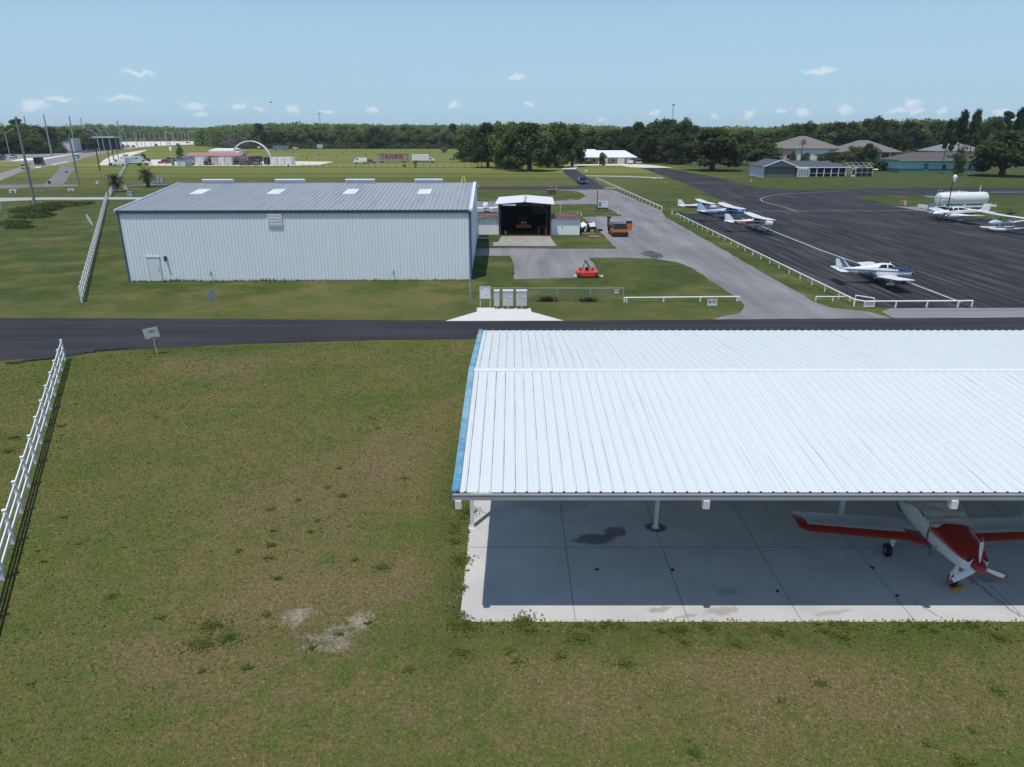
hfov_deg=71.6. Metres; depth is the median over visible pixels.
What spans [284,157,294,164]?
container
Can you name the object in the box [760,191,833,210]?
ramp curve
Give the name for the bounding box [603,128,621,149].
oak tree
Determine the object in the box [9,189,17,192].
culvert headwall
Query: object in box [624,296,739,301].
pipe rail
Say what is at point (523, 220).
tractor
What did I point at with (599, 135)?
oak tree
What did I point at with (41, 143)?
broadleaf tree
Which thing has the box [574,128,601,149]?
oak tree
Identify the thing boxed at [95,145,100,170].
utility pole
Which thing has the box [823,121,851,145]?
oak tree
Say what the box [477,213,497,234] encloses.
side shed
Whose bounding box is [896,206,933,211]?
tank pad
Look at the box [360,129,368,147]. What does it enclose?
broadleaf tree
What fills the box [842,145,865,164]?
broadleaf tree
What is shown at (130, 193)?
cabinet
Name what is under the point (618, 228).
car
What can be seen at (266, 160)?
container
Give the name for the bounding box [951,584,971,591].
wheel chock
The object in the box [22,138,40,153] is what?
young tree
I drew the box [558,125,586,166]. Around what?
oak tree
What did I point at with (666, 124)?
oak tree
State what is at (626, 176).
path
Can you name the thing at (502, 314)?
mailbox pad
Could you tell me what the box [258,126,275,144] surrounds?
broadleaf tree
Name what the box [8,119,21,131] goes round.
pine tree
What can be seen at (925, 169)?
door
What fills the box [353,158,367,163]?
van
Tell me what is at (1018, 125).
pine tree
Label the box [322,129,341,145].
broadleaf tree
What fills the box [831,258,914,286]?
light aircraft
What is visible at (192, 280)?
weeds
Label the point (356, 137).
broadleaf tree
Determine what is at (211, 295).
road sign
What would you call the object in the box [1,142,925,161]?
undergrowth
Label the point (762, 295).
driveway
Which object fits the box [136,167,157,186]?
palm tree
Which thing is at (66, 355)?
broken asphalt
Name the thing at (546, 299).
weeds
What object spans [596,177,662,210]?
pipe rail
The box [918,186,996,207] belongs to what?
fuel tank
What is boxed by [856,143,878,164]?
oak tree
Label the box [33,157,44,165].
dump truck
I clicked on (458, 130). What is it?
broadleaf tree
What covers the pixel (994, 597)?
slab crack
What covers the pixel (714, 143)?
oak tree
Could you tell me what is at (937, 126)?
oak tree
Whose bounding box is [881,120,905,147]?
broadleaf tree
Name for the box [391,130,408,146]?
broadleaf tree
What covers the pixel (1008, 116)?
pine tree
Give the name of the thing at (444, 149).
shrub
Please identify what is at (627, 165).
house drive
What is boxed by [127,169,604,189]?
road
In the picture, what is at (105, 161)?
sidewalk
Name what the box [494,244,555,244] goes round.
plank
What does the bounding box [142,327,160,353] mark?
road sign
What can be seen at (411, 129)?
broadleaf tree
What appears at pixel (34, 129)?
broadleaf tree
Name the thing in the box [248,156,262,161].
container
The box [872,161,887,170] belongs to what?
oak tree
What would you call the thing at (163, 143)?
highway bend
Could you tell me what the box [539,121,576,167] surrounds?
broadleaf tree
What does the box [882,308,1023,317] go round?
apron strip
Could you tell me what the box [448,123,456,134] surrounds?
pine tree
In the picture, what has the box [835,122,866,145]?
oak tree
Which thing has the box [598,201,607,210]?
site sign
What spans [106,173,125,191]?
palm tree
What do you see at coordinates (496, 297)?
mailbox
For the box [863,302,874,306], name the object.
notice
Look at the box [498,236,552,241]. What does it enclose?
hangar apron
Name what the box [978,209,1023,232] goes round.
float plane
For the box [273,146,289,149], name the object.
parked trailer
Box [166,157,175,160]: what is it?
car
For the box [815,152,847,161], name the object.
oak tree
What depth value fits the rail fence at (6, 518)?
26.85 m
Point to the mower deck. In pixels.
(587, 272)
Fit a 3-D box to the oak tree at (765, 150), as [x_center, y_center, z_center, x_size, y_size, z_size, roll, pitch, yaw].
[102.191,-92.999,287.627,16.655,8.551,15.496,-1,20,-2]
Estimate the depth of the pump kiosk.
116.28 m
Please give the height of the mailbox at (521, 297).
1.460 m
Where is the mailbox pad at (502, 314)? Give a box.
[447,308,562,320]
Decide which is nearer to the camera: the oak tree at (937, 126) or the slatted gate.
the slatted gate
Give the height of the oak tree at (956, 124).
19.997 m
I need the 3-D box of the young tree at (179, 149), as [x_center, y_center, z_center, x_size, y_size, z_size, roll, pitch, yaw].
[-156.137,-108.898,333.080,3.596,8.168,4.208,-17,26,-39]
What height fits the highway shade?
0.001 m
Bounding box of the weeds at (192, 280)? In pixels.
[130,277,468,281]
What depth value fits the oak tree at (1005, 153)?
208.34 m
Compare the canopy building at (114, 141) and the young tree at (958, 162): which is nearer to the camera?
the young tree at (958, 162)
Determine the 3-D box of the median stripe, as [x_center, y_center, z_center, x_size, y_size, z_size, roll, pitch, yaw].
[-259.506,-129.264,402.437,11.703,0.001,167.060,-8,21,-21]
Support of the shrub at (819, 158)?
on the ground at (42, 266)
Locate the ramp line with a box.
[742,218,954,299]
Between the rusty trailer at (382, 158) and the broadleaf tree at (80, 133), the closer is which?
the rusty trailer at (382, 158)
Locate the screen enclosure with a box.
[842,162,872,176]
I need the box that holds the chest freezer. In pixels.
[580,222,586,231]
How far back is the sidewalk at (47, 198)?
141.84 m
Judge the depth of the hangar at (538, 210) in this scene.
98.69 m
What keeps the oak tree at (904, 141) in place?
on the ground at (42, 266)
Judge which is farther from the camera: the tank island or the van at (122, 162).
the van at (122, 162)
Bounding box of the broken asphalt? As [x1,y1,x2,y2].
[5,346,127,363]
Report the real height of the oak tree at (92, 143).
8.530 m
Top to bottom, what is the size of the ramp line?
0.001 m
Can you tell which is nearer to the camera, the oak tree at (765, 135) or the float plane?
the float plane
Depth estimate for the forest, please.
675.68 m
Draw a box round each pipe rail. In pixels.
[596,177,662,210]
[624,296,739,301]
[676,213,973,307]
[815,296,850,301]
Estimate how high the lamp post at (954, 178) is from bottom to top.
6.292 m
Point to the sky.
(176, 63)
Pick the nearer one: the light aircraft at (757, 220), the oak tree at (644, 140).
the light aircraft at (757, 220)
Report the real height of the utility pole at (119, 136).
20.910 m
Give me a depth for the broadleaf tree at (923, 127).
364.47 m
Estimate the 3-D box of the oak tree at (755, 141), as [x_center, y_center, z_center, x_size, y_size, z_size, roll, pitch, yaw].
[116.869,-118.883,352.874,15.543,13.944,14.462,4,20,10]
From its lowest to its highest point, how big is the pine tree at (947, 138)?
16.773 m
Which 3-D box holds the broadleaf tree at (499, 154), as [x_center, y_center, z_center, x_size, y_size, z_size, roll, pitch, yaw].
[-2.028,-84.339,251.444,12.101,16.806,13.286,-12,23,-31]
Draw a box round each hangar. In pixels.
[114,179,478,280]
[495,195,553,234]
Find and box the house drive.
[562,164,670,168]
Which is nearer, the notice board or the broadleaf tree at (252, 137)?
the notice board
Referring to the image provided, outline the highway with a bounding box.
[0,150,115,180]
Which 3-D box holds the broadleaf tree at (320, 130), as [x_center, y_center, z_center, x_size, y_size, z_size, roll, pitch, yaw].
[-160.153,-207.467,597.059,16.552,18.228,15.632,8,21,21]
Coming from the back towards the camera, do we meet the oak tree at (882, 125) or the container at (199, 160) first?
the oak tree at (882, 125)
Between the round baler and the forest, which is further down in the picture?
the round baler
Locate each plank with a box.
[493,243,555,243]
[493,245,553,246]
[494,242,553,242]
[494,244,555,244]
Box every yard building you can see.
[186,152,247,164]
[208,148,245,152]
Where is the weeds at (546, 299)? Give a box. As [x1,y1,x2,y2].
[535,295,598,301]
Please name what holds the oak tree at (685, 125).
on the ground at (42, 266)
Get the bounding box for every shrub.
[440,146,447,152]
[584,159,592,163]
[816,156,824,160]
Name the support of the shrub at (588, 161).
on the house drive
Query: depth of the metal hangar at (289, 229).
62.71 m
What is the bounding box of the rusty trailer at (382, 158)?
[377,154,407,162]
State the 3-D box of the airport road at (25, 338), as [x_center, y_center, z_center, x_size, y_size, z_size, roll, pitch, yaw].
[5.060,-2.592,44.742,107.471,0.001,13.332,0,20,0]
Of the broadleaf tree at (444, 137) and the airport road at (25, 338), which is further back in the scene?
the broadleaf tree at (444, 137)
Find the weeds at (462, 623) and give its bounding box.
[0,381,1016,766]
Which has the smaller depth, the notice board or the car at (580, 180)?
the notice board
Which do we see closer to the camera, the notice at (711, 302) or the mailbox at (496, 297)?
the mailbox at (496, 297)
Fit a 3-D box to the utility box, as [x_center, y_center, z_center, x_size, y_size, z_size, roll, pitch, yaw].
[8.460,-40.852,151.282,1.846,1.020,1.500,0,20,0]
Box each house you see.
[574,149,637,163]
[749,158,850,177]
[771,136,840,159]
[833,140,902,160]
[880,152,981,172]
[916,142,975,156]
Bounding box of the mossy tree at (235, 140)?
[218,134,250,150]
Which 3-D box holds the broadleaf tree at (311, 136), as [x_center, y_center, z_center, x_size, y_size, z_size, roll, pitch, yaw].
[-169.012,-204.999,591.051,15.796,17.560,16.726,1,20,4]
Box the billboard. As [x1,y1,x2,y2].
[85,129,96,133]
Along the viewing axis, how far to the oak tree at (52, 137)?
462.41 m
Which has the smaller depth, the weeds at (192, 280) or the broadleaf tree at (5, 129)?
the weeds at (192, 280)
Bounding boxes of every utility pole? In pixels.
[15,117,35,204]
[43,114,52,154]
[68,134,79,183]
[69,116,76,152]
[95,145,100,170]
[117,120,122,149]
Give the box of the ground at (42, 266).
[0,138,1023,766]
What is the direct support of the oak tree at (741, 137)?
on the ground at (42, 266)
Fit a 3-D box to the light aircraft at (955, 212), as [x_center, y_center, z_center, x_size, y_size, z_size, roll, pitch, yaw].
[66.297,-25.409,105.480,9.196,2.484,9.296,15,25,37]
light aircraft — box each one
[477,200,497,212]
[678,199,717,214]
[697,202,745,219]
[724,212,774,232]
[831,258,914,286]
[926,204,991,221]
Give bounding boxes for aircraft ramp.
[642,168,1023,307]
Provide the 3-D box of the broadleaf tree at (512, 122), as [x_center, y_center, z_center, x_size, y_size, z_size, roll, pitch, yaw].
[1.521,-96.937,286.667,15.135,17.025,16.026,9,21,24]
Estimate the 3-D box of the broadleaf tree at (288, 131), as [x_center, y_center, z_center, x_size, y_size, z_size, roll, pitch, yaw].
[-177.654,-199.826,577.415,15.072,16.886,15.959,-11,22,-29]
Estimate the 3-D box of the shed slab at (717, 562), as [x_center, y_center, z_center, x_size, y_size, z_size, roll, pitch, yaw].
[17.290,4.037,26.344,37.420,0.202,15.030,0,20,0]
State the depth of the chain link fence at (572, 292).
55.59 m
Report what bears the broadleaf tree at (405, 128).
on the ground at (42, 266)
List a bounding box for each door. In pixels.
[145,256,162,280]
[617,158,624,163]
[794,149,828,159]
[923,163,928,171]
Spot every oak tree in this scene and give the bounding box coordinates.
[0,133,27,153]
[34,124,57,147]
[80,141,86,148]
[84,138,101,149]
[264,131,284,145]
[362,126,385,148]
[377,129,393,145]
[469,122,498,167]
[500,122,556,170]
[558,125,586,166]
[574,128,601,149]
[595,129,611,149]
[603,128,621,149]
[615,126,630,149]
[624,121,646,153]
[631,125,662,162]
[638,119,667,161]
[654,117,677,162]
[657,123,690,163]
[673,117,694,163]
[679,127,746,170]
[689,124,700,153]
[727,131,756,160]
[739,130,760,149]
[745,143,782,161]
[754,130,774,145]
[770,128,794,143]
[796,121,818,138]
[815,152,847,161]
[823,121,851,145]
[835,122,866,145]
[853,118,879,140]
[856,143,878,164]
[871,115,894,146]
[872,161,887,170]
[891,120,925,151]
[923,119,952,146]
[938,117,958,142]
[968,129,1023,175]
[978,116,1005,147]
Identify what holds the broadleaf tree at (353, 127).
on the ground at (42, 266)
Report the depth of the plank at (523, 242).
84.77 m
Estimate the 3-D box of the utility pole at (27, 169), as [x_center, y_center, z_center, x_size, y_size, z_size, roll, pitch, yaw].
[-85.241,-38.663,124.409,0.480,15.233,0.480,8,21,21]
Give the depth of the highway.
344.55 m
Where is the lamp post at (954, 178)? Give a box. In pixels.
[947,175,956,208]
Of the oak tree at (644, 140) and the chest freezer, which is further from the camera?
the oak tree at (644, 140)
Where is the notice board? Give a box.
[479,286,490,307]
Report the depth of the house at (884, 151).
329.26 m
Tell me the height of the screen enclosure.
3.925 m
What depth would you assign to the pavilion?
291.51 m
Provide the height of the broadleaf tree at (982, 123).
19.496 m
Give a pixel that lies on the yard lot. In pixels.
(154, 162)
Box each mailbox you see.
[494,289,499,308]
[502,289,512,308]
[516,289,526,308]
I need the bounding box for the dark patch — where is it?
[641,251,662,258]
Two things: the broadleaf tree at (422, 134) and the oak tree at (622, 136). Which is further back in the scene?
the broadleaf tree at (422, 134)
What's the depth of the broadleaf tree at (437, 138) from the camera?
585.40 m
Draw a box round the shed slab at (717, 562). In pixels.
[460,491,1023,621]
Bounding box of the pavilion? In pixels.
[683,157,752,164]
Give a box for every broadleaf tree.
[0,125,10,132]
[0,132,14,153]
[9,123,35,139]
[21,124,46,141]
[26,134,48,153]
[43,125,66,147]
[57,127,77,138]
[72,128,90,140]
[245,130,259,146]
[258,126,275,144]
[276,130,289,145]
[283,127,299,147]
[286,128,307,146]
[302,126,318,147]
[313,126,328,146]
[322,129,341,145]
[336,125,348,144]
[342,125,361,146]
[344,129,362,145]
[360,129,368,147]
[387,126,397,146]
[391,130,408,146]
[397,124,409,144]
[404,126,415,147]
[410,128,427,147]
[418,130,434,145]
[429,126,440,144]
[433,131,448,143]
[436,129,455,148]
[452,126,479,159]
[453,129,460,144]
[486,120,521,168]
[499,121,532,155]
[532,123,558,165]
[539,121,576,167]
[598,152,606,164]
[787,123,806,136]
[801,153,810,159]
[814,122,837,144]
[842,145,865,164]
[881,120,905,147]
[909,120,933,151]
[965,119,995,146]
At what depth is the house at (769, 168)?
211.37 m
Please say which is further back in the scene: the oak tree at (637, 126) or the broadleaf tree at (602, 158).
the oak tree at (637, 126)
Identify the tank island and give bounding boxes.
[855,195,1023,221]
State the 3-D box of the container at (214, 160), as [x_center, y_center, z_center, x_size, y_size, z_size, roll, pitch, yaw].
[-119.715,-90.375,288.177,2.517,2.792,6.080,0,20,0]
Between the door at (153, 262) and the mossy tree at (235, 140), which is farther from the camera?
the mossy tree at (235, 140)
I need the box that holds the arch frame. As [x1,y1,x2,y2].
[232,141,270,156]
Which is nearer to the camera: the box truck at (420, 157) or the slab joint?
the slab joint
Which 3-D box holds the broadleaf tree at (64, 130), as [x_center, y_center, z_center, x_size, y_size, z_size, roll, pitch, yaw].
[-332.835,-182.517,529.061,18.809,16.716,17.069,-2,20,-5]
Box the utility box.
[547,189,555,194]
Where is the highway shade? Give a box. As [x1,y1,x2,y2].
[67,147,131,152]
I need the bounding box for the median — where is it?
[0,162,33,172]
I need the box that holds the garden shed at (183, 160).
[175,156,191,165]
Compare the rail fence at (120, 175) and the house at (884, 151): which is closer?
the rail fence at (120, 175)
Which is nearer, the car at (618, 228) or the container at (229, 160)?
the car at (618, 228)
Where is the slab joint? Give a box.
[560,492,1023,620]
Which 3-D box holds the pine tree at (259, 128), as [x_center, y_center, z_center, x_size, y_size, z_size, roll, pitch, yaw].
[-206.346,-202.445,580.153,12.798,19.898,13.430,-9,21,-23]
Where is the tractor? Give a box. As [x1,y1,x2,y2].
[516,211,530,230]
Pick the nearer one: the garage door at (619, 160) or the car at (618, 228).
the car at (618, 228)
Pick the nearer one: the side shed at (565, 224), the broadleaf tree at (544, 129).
the side shed at (565, 224)
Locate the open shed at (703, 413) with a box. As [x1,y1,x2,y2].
[452,329,1023,528]
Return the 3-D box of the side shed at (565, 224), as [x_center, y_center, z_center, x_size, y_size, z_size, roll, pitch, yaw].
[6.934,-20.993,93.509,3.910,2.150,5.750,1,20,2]
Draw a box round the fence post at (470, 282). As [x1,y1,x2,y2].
[469,268,470,299]
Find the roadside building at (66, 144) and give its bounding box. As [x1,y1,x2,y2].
[57,138,81,150]
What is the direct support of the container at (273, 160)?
on the yard lot
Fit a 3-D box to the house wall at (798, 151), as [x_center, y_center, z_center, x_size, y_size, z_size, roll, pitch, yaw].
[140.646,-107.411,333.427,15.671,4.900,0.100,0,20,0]
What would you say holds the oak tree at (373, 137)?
on the ground at (42, 266)
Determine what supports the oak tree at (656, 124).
on the ground at (42, 266)
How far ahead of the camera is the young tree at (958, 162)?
216.34 m
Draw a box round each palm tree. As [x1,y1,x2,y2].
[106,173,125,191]
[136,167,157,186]
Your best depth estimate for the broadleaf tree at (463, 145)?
315.87 m
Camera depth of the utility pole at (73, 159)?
178.96 m
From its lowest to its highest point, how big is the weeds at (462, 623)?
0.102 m
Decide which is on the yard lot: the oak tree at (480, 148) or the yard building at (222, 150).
the yard building at (222, 150)
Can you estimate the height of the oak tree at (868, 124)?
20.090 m
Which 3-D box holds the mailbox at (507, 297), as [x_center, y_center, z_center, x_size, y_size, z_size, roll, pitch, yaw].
[-0.301,-6.320,53.046,0.811,1.460,0.480,0,20,0]
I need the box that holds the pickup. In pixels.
[158,159,171,163]
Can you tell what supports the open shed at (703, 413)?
on the shed slab at (717, 562)
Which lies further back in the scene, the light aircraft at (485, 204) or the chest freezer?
the light aircraft at (485, 204)
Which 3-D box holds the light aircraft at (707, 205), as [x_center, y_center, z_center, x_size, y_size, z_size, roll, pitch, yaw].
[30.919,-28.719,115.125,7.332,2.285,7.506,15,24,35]
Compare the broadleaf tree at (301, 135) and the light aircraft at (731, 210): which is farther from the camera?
the broadleaf tree at (301, 135)
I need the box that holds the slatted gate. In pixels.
[477,218,487,237]
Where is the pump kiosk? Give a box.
[924,196,952,212]
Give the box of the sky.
[0,0,1023,127]
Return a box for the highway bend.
[120,141,200,148]
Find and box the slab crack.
[971,578,1019,615]
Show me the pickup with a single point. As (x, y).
(162, 161)
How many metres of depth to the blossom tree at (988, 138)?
275.66 m
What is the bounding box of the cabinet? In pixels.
[126,191,134,196]
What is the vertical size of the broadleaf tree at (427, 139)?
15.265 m
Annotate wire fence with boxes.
[151,163,301,166]
[303,163,464,167]
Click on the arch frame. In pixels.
(236, 146)
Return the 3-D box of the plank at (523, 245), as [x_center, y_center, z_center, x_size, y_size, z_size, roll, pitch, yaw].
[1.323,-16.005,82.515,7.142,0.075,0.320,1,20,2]
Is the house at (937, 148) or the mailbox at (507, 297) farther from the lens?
the house at (937, 148)
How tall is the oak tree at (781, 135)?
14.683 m
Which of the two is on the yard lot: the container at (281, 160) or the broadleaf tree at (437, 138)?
the container at (281, 160)
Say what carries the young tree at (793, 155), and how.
on the ground at (42, 266)
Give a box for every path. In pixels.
[0,184,77,188]
[585,175,662,177]
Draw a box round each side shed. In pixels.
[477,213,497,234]
[551,214,580,234]
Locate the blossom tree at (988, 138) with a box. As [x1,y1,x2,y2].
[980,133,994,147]
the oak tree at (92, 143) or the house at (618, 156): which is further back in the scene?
the oak tree at (92, 143)
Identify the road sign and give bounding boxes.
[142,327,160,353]
[207,288,215,312]
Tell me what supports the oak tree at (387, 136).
on the ground at (42, 266)
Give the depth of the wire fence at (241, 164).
272.08 m
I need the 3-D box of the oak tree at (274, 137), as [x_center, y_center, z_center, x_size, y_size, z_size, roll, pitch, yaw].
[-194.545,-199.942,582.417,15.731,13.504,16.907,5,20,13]
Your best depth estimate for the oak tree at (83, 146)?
522.38 m
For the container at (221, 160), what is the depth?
285.42 m
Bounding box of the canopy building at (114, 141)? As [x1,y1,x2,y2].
[92,136,121,149]
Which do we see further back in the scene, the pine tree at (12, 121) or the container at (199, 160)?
the pine tree at (12, 121)
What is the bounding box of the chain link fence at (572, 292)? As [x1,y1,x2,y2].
[491,288,623,300]
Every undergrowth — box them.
[0,201,95,228]
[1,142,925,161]
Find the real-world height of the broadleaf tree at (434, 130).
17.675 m
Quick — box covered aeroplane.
[790,491,1023,586]
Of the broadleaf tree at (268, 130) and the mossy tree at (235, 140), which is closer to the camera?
the mossy tree at (235, 140)
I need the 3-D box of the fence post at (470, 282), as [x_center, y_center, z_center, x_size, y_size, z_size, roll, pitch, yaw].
[-3.296,-7.840,55.828,0.120,2.510,0.120,0,20,0]
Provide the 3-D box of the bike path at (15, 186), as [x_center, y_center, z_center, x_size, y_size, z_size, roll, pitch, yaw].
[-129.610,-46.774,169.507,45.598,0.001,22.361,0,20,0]
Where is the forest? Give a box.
[0,118,1014,150]
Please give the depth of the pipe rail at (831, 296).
55.43 m
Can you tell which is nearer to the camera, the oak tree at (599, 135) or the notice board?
the notice board
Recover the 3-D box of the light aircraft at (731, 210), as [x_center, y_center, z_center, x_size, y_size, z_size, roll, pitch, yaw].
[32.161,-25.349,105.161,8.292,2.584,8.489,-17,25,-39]
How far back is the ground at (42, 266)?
21.67 m
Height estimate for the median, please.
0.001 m
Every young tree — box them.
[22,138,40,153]
[175,143,183,157]
[790,151,796,159]
[952,145,967,174]
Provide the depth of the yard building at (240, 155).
289.18 m
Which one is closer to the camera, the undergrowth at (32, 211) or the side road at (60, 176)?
the undergrowth at (32, 211)
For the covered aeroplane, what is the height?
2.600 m
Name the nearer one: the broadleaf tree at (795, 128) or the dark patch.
the dark patch
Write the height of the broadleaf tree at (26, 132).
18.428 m
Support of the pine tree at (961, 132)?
on the ground at (42, 266)
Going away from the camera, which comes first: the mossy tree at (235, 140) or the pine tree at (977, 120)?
the pine tree at (977, 120)
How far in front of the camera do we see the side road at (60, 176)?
217.23 m
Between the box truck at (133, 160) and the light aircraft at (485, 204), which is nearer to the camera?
the light aircraft at (485, 204)
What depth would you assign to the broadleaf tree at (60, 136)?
491.00 m
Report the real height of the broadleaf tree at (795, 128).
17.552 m
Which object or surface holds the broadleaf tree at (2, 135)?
on the ground at (42, 266)
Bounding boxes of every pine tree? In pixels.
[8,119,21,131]
[251,123,266,142]
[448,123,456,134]
[940,119,953,173]
[948,109,969,171]
[965,108,982,155]
[996,111,1015,140]
[1012,106,1023,140]
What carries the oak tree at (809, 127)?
on the ground at (42, 266)
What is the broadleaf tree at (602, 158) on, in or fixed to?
on the ground at (42, 266)
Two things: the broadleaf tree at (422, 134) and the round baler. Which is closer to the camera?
the round baler
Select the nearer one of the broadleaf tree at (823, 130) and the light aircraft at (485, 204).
the light aircraft at (485, 204)
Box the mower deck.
[575,260,598,277]
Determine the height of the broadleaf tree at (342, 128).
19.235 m
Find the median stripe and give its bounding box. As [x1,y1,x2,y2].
[12,152,82,160]
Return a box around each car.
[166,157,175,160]
[577,177,587,183]
[608,221,632,235]
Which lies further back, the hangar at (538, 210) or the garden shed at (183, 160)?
the garden shed at (183, 160)
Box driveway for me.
[475,189,888,318]
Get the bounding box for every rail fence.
[0,339,65,580]
[78,192,107,302]
[109,164,125,195]
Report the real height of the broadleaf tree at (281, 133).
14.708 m
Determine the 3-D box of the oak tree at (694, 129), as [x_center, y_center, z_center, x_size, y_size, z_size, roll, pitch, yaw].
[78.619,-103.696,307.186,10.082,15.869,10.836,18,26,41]
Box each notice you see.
[707,299,716,305]
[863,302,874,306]
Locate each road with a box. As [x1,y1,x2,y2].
[0,317,1023,360]
[45,166,74,184]
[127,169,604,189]
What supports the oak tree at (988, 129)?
on the ground at (42, 266)
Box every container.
[195,157,208,164]
[211,157,218,164]
[218,157,225,164]
[225,157,234,164]
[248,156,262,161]
[263,157,269,164]
[270,157,277,164]
[277,157,284,164]
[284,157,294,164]
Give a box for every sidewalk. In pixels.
[0,197,141,200]
[99,150,145,164]
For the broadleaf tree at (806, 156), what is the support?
on the ground at (42, 266)
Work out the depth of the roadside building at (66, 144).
494.29 m
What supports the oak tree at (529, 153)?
on the ground at (42, 266)
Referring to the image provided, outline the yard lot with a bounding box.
[145,159,329,165]
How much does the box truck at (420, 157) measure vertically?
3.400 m
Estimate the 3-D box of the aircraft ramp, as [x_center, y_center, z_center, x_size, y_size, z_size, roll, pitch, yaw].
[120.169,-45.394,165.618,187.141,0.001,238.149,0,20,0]
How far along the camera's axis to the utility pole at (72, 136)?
453.23 m
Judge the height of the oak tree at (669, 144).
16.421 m
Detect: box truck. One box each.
[120,157,150,164]
[412,154,434,162]
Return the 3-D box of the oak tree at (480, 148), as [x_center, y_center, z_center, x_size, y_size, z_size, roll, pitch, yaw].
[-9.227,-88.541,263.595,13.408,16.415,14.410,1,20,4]
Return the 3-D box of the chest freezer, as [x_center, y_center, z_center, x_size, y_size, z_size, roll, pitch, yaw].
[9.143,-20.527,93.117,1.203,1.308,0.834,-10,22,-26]
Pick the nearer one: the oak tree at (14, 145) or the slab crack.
the slab crack
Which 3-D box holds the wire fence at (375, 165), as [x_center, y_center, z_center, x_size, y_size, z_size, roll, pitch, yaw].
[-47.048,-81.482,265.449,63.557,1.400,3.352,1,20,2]
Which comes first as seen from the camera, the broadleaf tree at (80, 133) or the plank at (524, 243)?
the plank at (524, 243)
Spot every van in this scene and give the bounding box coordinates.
[112,159,127,165]
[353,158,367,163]
[626,159,632,163]
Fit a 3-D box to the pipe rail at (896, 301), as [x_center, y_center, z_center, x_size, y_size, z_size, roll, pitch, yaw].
[30.303,-16.228,82.435,9.098,0.560,61.534,0,20,0]
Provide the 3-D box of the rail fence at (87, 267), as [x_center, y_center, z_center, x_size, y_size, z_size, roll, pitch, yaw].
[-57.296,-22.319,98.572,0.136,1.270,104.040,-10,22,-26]
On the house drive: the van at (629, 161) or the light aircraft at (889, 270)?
the van at (629, 161)
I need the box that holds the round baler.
[586,222,595,231]
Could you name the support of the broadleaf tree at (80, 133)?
on the ground at (42, 266)
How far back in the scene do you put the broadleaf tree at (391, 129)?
579.86 m

